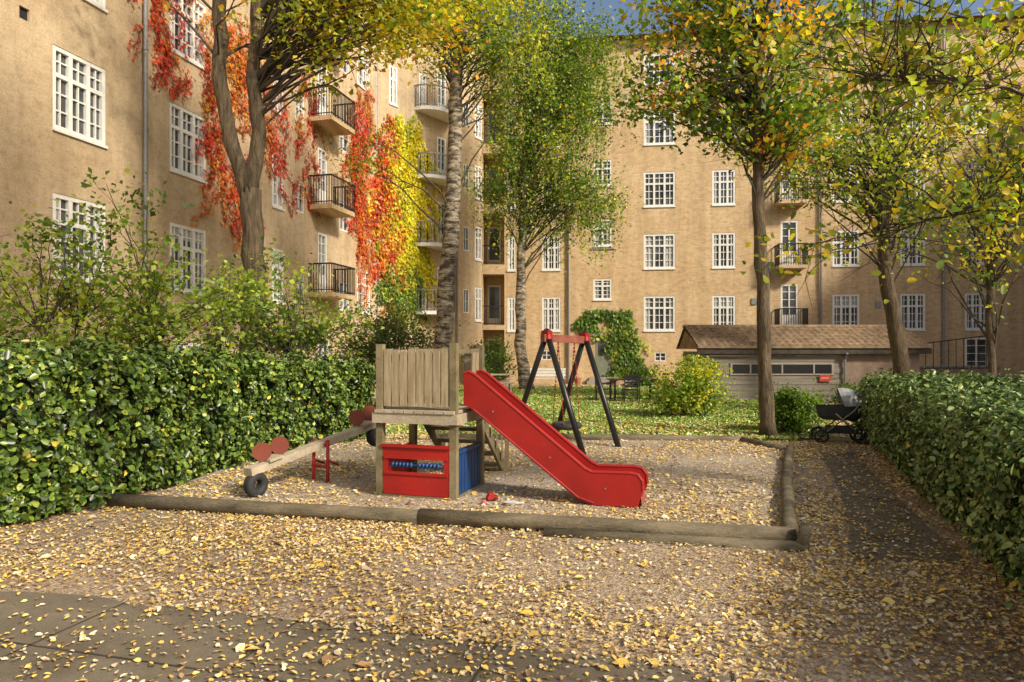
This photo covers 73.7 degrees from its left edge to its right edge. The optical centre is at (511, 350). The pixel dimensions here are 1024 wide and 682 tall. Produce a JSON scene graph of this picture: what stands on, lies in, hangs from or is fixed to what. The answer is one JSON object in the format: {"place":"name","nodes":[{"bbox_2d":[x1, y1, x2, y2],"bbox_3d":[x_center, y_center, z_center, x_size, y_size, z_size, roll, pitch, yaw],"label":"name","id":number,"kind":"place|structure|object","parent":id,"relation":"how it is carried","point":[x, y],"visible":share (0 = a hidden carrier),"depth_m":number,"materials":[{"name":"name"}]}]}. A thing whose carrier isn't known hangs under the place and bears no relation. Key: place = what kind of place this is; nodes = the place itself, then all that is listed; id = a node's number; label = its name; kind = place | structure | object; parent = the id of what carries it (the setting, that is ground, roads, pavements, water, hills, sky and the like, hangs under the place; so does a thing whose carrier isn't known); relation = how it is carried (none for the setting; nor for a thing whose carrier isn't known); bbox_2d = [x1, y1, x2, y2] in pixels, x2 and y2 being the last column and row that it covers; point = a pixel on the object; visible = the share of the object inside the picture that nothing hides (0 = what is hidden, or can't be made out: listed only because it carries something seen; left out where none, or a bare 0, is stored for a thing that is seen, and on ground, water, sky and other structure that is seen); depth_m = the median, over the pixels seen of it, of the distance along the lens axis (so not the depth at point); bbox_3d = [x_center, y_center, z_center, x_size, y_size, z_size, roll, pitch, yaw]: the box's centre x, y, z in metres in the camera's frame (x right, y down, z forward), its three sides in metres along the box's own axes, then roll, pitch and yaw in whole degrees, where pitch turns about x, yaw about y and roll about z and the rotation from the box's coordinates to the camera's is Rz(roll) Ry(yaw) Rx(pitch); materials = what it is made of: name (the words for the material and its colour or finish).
{"place":"outdoors","nodes":[
{"label":"outdoors","id":0,"kind":"place"},
{"bbox_2d":[0,390,1023,681],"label":"ground","id":1,"kind":"structure","parent":0,"point":[636,572],"depth_m":4.91,"materials":[{"name":"beige gravel"}]},
{"bbox_2d":[0,165,307,371],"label":"elder shrub","id":2,"kind":"object","parent":1,"relation":"on","point":[120,332],"visible":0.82,"depth_m":9.92,"materials":[{"name":"green plant"}]},
{"bbox_2d":[0,0,370,374],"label":"walls","id":3,"kind":"structure","parent":1,"relation":"on","point":[39,157],"depth_m":16.33,"materials":[{"name":"paint"}]},
{"bbox_2d":[19,6,26,20],"bbox_3d":[-9.816,-6.725,13.657,0.040,0.250,0.220,0,0,14],"label":"air vent","id":4,"kind":"object","parent":3,"relation":"attached to","point":[22,13],"visible":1,"depth_m":13.66,"materials":[{"name":"metal"}]},
{"bbox_2d":[52,0,370,357],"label":"window frames","id":5,"kind":"structure","parent":3,"relation":"attached to","point":[277,198],"depth_m":17.95,"materials":[{"name":"white wood"}]},
{"bbox_2d":[56,0,366,358],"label":"window panes","id":6,"kind":"object","parent":5,"relation":"in","point":[63,117],"visible":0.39,"depth_m":15.50,"materials":[{"name":"glass"}]},
{"bbox_2d":[56,0,366,271],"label":"curtains","id":7,"kind":"object","parent":5,"relation":"attached to","point":[176,233],"visible":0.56,"depth_m":18.59,"materials":[{"name":"fabric"}]},
{"bbox_2d":[127,0,380,314],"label":"red creeper vine","id":8,"kind":"object","parent":3,"relation":"attached to","point":[361,214],"visible":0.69,"depth_m":20.20,"materials":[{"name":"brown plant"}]},
{"bbox_2d":[143,0,458,356],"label":"downpipes","id":9,"kind":"object","parent":3,"relation":"attached to","point":[145,96],"visible":0.41,"depth_m":16.57,"materials":[{"name":"grey metal"}]},
{"bbox_2d":[308,85,354,135],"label":"balcony","id":10,"kind":"structure","parent":3,"relation":"attached to","point":[332,125],"depth_m":24.53,"materials":[{"name":"metal"}]},
{"bbox_2d":[308,174,354,217],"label":"balcony","id":11,"kind":"structure","parent":3,"relation":"attached to","point":[331,209],"depth_m":24.36,"materials":[{"name":"metal"}]},
{"bbox_2d":[308,262,354,299],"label":"balcony","id":12,"kind":"structure","parent":3,"relation":"attached to","point":[334,293],"depth_m":24.36,"materials":[{"name":"metal"}]},
{"bbox_2d":[311,12,354,53],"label":"balcony","id":13,"kind":"structure","parent":3,"relation":"attached to","point":[341,38],"depth_m":25.16,"materials":[{"name":"metal"}]},
{"bbox_2d":[0,329,375,527],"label":"beech hedge","id":14,"kind":"object","parent":1,"relation":"on","point":[77,433],"visible":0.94,"depth_m":7.90,"materials":[{"name":"green plant"}]},
{"bbox_2d":[178,236,385,373],"bbox_3d":[-4.122,-0.152,12.267,3.694,3.723,2.694,0,0,-14],"label":"hazel shrub","id":15,"kind":"object","parent":1,"relation":"on","point":[286,341],"visible":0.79,"depth_m":12.19,"materials":[{"name":"green plant"}]},
{"bbox_2d":[141,0,525,358],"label":"maple tree","id":16,"kind":"object","parent":1,"relation":"on","point":[280,18],"visible":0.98,"depth_m":13.87,"materials":[{"name":"yellow plant"}]},
{"bbox_2d":[0,591,775,681],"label":"asphalt walkway","id":17,"kind":"structure","parent":1,"relation":"on","point":[53,619],"depth_m":3.84,"materials":[{"name":"grey asphalt"}]},
{"bbox_2d":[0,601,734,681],"bbox_3d":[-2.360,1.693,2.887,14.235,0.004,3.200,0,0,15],"label":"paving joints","id":18,"kind":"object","parent":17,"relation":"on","point":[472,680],"visible":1,"depth_m":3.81,"materials":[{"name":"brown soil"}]},
{"bbox_2d":[328,294,469,407],"bbox_3d":[-3.299,-0.015,20.090,4.142,3.455,3.234,0,0,0],"label":"yew bush","id":19,"kind":"object","parent":1,"relation":"on","point":[399,335],"visible":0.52,"depth_m":19.84,"materials":[{"name":"green plant"}]},
{"bbox_2d":[371,3,481,389],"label":"walls","id":20,"kind":"structure","parent":1,"relation":"on","point":[469,272],"depth_m":32.21,"materials":[{"name":"paint"}]},
{"bbox_2d":[364,113,444,332],"bbox_3d":[-4.813,-5.629,30.338,0.355,10.233,6.839,0,0,36],"label":"yellow creeper vine","id":21,"kind":"object","parent":20,"relation":"attached to","point":[406,212],"visible":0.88,"depth_m":30.28,"materials":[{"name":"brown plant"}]},
{"bbox_2d":[416,220,443,250],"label":"balcony","id":22,"kind":"structure","parent":20,"relation":"attached to","point":[433,245],"depth_m":30.98,"materials":[{"name":"grey metal"}]},
{"bbox_2d":[414,83,448,123],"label":"balcony","id":23,"kind":"structure","parent":20,"relation":"attached to","point":[439,112],"depth_m":31.09,"materials":[{"name":"grey metal"}]},
{"bbox_2d":[416,152,446,186],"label":"balcony","id":24,"kind":"structure","parent":20,"relation":"attached to","point":[439,179],"depth_m":31.04,"materials":[{"name":"grey metal"}]},
{"bbox_2d":[416,289,454,315],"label":"balcony","id":25,"kind":"structure","parent":20,"relation":"attached to","point":[432,312],"depth_m":30.95,"materials":[{"name":"grey metal"}]},
{"bbox_2d":[389,64,482,371],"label":"window frames","id":26,"kind":"structure","parent":20,"relation":"attached to","point":[478,136],"depth_m":33.86,"materials":[{"name":"white wood"}]},
{"bbox_2d":[438,75,466,311],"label":"window panes","id":27,"kind":"object","parent":26,"relation":"in","point":[442,168],"visible":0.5,"depth_m":32.75,"materials":[{"name":"glass"}]},
{"bbox_2d":[372,343,508,500],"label":"playground tower","id":28,"kind":"structure","parent":1,"relation":"on","point":[421,386],"depth_m":7.68,"materials":[{"name":"brown wood"}]},
{"bbox_2d":[463,369,648,507],"bbox_3d":[0.477,0.930,7.591,2.016,1.420,0.464,0,0,17],"label":"playground slide","id":29,"kind":"object","parent":28,"relation":"attached to","point":[537,439],"visible":1,"depth_m":7.45,"materials":[{"name":"red plastic"}]},
{"bbox_2d":[107,434,810,552],"bbox_3d":[0.283,1.636,9.889,7.858,0.288,7.112,0,0,14],"label":"log border","id":30,"kind":"object","parent":1,"relation":"on","point":[786,535],"visible":0.84,"depth_m":6.50,"materials":[{"name":"brown wood"}]},
{"bbox_2d":[151,440,784,526],"bbox_3d":[0.215,1.650,9.310,8.730,0.001,6.580,0,0,0],"label":"playground gravel bed","id":31,"kind":"object","parent":1,"relation":"on","point":[512,480],"depth_m":8.46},
{"bbox_2d":[243,405,375,497],"bbox_3d":[-2.405,1.228,8.584,0.283,0.943,2.312,0,0,28],"label":"seesaw","id":32,"kind":"object","parent":31,"relation":"on","point":[265,456],"visible":0.84,"depth_m":8.20,"materials":[{"name":"brown wood"}]},
{"bbox_2d":[486,492,497,500],"bbox_3d":[-0.220,1.606,7.500,0.134,0.086,0.100,0,0,-7],"label":"toy car","id":33,"kind":"object","parent":31,"relation":"on","point":[490,496],"visible":0.97,"depth_m":7.47,"materials":[{"name":"red paint"}]},
{"bbox_2d":[504,500,523,505],"bbox_3d":[0.013,1.630,7.264,0.205,0.030,0.150,0,0,35],"label":"sand scoop","id":34,"kind":"object","parent":31,"relation":"on","point":[510,502],"visible":0.98,"depth_m":7.25,"materials":[{"name":"white plastic"}]},
{"bbox_2d":[459,333,517,381],"bbox_3d":[-0.875,0.621,32.838,3.378,2.904,2.447,0,0,0],"label":"yew bush","id":35,"kind":"object","parent":1,"relation":"on","point":[488,359],"visible":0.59,"depth_m":32.84,"materials":[{"name":"green plant"}]},
{"bbox_2d":[482,47,505,379],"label":"walls","id":36,"kind":"structure","parent":1,"relation":"on","point":[493,274],"depth_m":35.69,"materials":[{"name":"paint"}]},
{"bbox_2d":[483,124,503,377],"bbox_3d":[-0.940,-5.055,35.040,1.100,13.090,0.040,0,0,0],"label":"ironwork","id":37,"kind":"object","parent":36,"relation":"attached to","point":[488,258],"visible":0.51,"depth_m":35.03,"materials":[{"name":"metal"}]},
{"bbox_2d":[488,110,500,377],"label":"window frames","id":38,"kind":"structure","parent":36,"relation":"attached to","point":[493,320],"depth_m":36.26,"materials":[{"name":"wood"}]},
{"bbox_2d":[489,112,498,369],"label":"window panes","id":39,"kind":"object","parent":38,"relation":"in","point":[493,300],"visible":0.52,"depth_m":36.25,"materials":[{"name":"glass"}]},
{"bbox_2d":[0,384,1023,681],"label":"fallen leaves","id":40,"kind":"object","parent":1,"relation":"on","point":[888,602],"visible":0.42,"depth_m":5.10,"materials":[{"name":"yellow plant"}]},
{"bbox_2d":[459,383,681,386],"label":"footpath","id":41,"kind":"structure","parent":1,"relation":"on","point":[581,385],"depth_m":32.80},
{"bbox_2d":[522,328,620,453],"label":"legs","id":42,"kind":"object","parent":1,"relation":"on","point":[565,392],"visible":0.65,"depth_m":11.91,"materials":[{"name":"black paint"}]},
{"bbox_2d":[540,330,589,343],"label":"top beam and brackets","id":43,"kind":"structure","parent":42,"relation":"attached to","point":[546,335],"depth_m":12.06,"materials":[{"name":"red metal"}]},
{"bbox_2d":[552,342,579,424],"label":"chains","id":44,"kind":"object","parent":43,"relation":"hanging from","point":[571,383],"visible":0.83,"depth_m":12.28,"materials":[{"name":"metal"}]},
{"bbox_2d":[551,421,581,429],"bbox_3d":[0.970,1.340,12.175,0.560,0.120,0.560,0,0,0],"label":"tyre seat","id":45,"kind":"object","parent":44,"relation":"hanging from","point":[557,425],"visible":0.69,"depth_m":11.97,"materials":[{"name":"rubber"}]},
{"bbox_2d":[614,361,665,386],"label":"hydrangea bush","id":46,"kind":"object","parent":1,"relation":"on","point":[642,372],"visible":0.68,"depth_m":31.18,"materials":[{"name":"green plant"}]},
{"bbox_2d":[506,18,1023,383],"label":"walls","id":47,"kind":"structure","parent":1,"relation":"on","point":[693,282],"depth_m":33.79,"materials":[{"name":"paint"}]},
{"bbox_2d":[587,333,619,384],"bbox_3d":[4.555,0.417,34.085,1.600,2.555,0.770,0,0,7],"label":"entrance door","id":48,"kind":"structure","parent":47,"relation":"attached to","point":[603,362],"depth_m":34.40,"materials":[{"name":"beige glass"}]},
{"bbox_2d":[572,307,652,377],"bbox_3d":[5.023,-0.322,34.212,4.030,3.712,0.358,0,0,7],"label":"climbing plant","id":49,"kind":"object","parent":47,"relation":"attached to","point":[622,330],"depth_m":34.18,"materials":[{"name":"green plant"}]},
{"bbox_2d":[535,25,944,381],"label":"downpipes","id":50,"kind":"object","parent":47,"relation":"attached to","point":[877,303],"visible":0.4,"depth_m":32.98,"materials":[{"name":"grey metal"}]},
{"bbox_2d":[507,52,988,365],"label":"window frames","id":51,"kind":"structure","parent":47,"relation":"attached to","point":[727,266],"depth_m":33.73,"materials":[{"name":"white wood"}]},
{"bbox_2d":[510,54,984,365],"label":"window panes","id":52,"kind":"object","parent":51,"relation":"in","point":[980,349],"visible":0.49,"depth_m":33.79,"materials":[{"name":"glass"}]},
{"bbox_2d":[544,56,984,328],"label":"curtains","id":53,"kind":"object","parent":51,"relation":"attached to","point":[648,256],"visible":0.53,"depth_m":34.10,"materials":[{"name":"fabric"}]},
{"bbox_2d":[479,14,1023,45],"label":"roof","id":54,"kind":"structure","parent":47,"relation":"on","point":[621,37],"depth_m":32.78,"materials":[{"name":"tile"}]},
{"bbox_2d":[774,243,807,269],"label":"balcony","id":55,"kind":"structure","parent":47,"relation":"attached to","point":[802,266],"depth_m":32.57,"materials":[{"name":"metal"}]},
{"bbox_2d":[774,177,807,206],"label":"balcony","id":56,"kind":"structure","parent":47,"relation":"attached to","point":[786,202],"depth_m":32.58,"materials":[{"name":"metal"}]},
{"bbox_2d":[774,308,807,324],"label":"balcony","id":57,"kind":"structure","parent":47,"relation":"attached to","point":[777,316],"depth_m":32.55,"materials":[{"name":"metal"}]},
{"bbox_2d":[676,325,932,401],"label":"tiled shed","id":58,"kind":"structure","parent":1,"relation":"on","point":[858,351],"depth_m":22.65,"materials":[{"name":"brown tile"}]},
{"bbox_2d":[819,375,829,380],"bbox_3d":[10.350,0.920,22.578,0.360,0.220,0.024,0,0,0],"label":"red notice sign","id":59,"kind":"object","parent":58,"relation":"attached to","point":[824,377],"visible":1,"depth_m":22.57,"materials":[{"name":"red metal"}]},
{"bbox_2d":[811,388,871,444],"bbox_3d":[6.110,1.181,12.581,1.070,1.038,0.538,0,0,18],"label":"pushchair","id":60,"kind":"object","parent":1,"relation":"on","point":[846,410],"visible":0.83,"depth_m":12.43,"materials":[{"name":"fabric"}]},
{"bbox_2d":[815,376,883,429],"bbox_3d":[6.941,1.168,13.725,1.593,1.325,1.515,0,0,0],"label":"box bush","id":61,"kind":"object","parent":1,"relation":"on","point":[854,388],"visible":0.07,"depth_m":13.92,"materials":[{"name":"green plant"}]},
{"bbox_2d":[723,0,1023,376],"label":"plane tree","id":62,"kind":"object","parent":1,"relation":"on","point":[898,345],"visible":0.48,"depth_m":19.81,"materials":[{"name":"green plant"}]},
{"bbox_2d":[729,0,1023,309],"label":"linden tree","id":63,"kind":"object","parent":1,"relation":"on","point":[906,76],"visible":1,"depth_m":6.31,"materials":[{"name":"yellow plant"}]},
{"bbox_2d":[847,81,1023,378],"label":"young linden tree","id":64,"kind":"object","parent":1,"relation":"on","point":[991,264],"visible":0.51,"depth_m":15.96,"materials":[{"name":"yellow plant"}]},
{"bbox_2d":[854,364,1023,608],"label":"hedge","id":65,"kind":"object","parent":1,"relation":"on","point":[954,444],"visible":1,"depth_m":6.24,"materials":[{"name":"green plant"}]},
{"bbox_2d":[919,336,987,368],"bbox_3d":[16.500,0.050,26.900,4.805,1.340,0.040,0,0,0],"label":"stair railing","id":66,"kind":"object","parent":1,"relation":"on","point":[956,354],"visible":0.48,"depth_m":26.89,"materials":[{"name":"metal"}]},
{"bbox_2d":[574,378,580,384],"bbox_3d":[3.200,1.525,33.300,0.380,0.350,0.380,0,0,0],"label":"flower pot","id":67,"kind":"object","parent":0,"point":[578,381],"visible":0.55,"depth_m":33.17,"materials":[{"name":"ceramic"}]},
{"bbox_2d":[595,381,610,400],"bbox_3d":[2.978,1.233,22.304,0.525,0.936,0.495,0,0,10],"label":"garden chair","id":68,"kind":"object","parent":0,"point":[596,388],"visible":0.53,"depth_m":22.10,"materials":[{"name":"metal"}]},
{"bbox_2d":[386,386,834,441],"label":"lawn","id":69,"kind":"structure","parent":0,"point":[799,439],"depth_m":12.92,"materials":[{"name":"plant"}]},
{"bbox_2d":[327,0,578,348],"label":"birch tree","id":70,"kind":"object","parent":69,"relation":"on","point":[489,51],"visible":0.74,"depth_m":17.84,"materials":[{"name":"green plant"}]},
{"bbox_2d":[491,374,514,391],"bbox_3d":[-0.900,1.320,27.000,1.700,0.760,1.820,0,0,-11],"label":"picnic table","id":71,"kind":"object","parent":69,"relation":"on","point":[505,382],"visible":0.33,"depth_m":26.72,"materials":[{"name":"brown wood"}]},
{"bbox_2d":[530,368,565,378],"bbox_3d":[1.506,1.250,30.665,1.800,0.904,0.520,0,0,6],"label":"white bench","id":72,"kind":"object","parent":69,"relation":"on","point":[563,371],"visible":0.43,"depth_m":30.85,"materials":[{"name":"paint"}]},
{"bbox_2d":[452,0,645,388],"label":"birch tree","id":73,"kind":"object","parent":69,"relation":"on","point":[570,106],"visible":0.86,"depth_m":28.37,"materials":[{"name":"green plant"}]},
{"bbox_2d":[622,375,639,401],"bbox_3d":[3.798,1.233,21.777,0.510,0.936,0.544,0,0,0],"label":"garden chair","id":74,"kind":"object","parent":69,"relation":"on","point":[624,386],"visible":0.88,"depth_m":21.53,"materials":[{"name":"metal"}]},
{"bbox_2d":[606,378,657,399],"bbox_3d":[4.000,1.320,22.600,1.600,0.760,0.784,0,0,-6],"label":"outdoor table","id":75,"kind":"object","parent":69,"relation":"on","point":[612,380],"visible":0.55,"depth_m":22.61,"materials":[{"name":"metal"}]},
{"bbox_2d":[627,351,751,416],"bbox_3d":[4.380,0.917,17.010,2.939,1.851,2.250,0,0,-29],"label":"currant bush","id":76,"kind":"object","parent":69,"relation":"on","point":[693,377],"visible":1,"depth_m":16.76,"materials":[{"name":"green plant"}]},
{"bbox_2d":[598,0,917,436],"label":"maple tree","id":77,"kind":"object","parent":69,"relation":"on","point":[756,113],"visible":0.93,"depth_m":13.07,"materials":[{"name":"green plant"}]},
{"bbox_2d":[740,379,840,437],"bbox_3d":[5.601,1.298,13.822,1.894,1.522,1.433,0,0,22],"label":"box bush","id":78,"kind":"object","parent":69,"relation":"on","point":[795,411],"visible":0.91,"depth_m":13.56,"materials":[{"name":"green plant"}]},
{"bbox_2d":[472,0,1023,40],"label":"sky","id":79,"kind":"structure","parent":0,"point":[606,4],"materials":[{"name":"blue"}]},
{"bbox_2d":[821,451,967,563],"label":"asphalt path","id":80,"kind":"structure","parent":0,"point":[886,516],"depth_m":6.72,"materials":[{"name":"grey asphalt"}]},
{"bbox_2d":[919,366,1001,379],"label":"brick retaining wall","id":81,"kind":"structure","parent":0,"point":[953,371],"depth_m":27.35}
]}

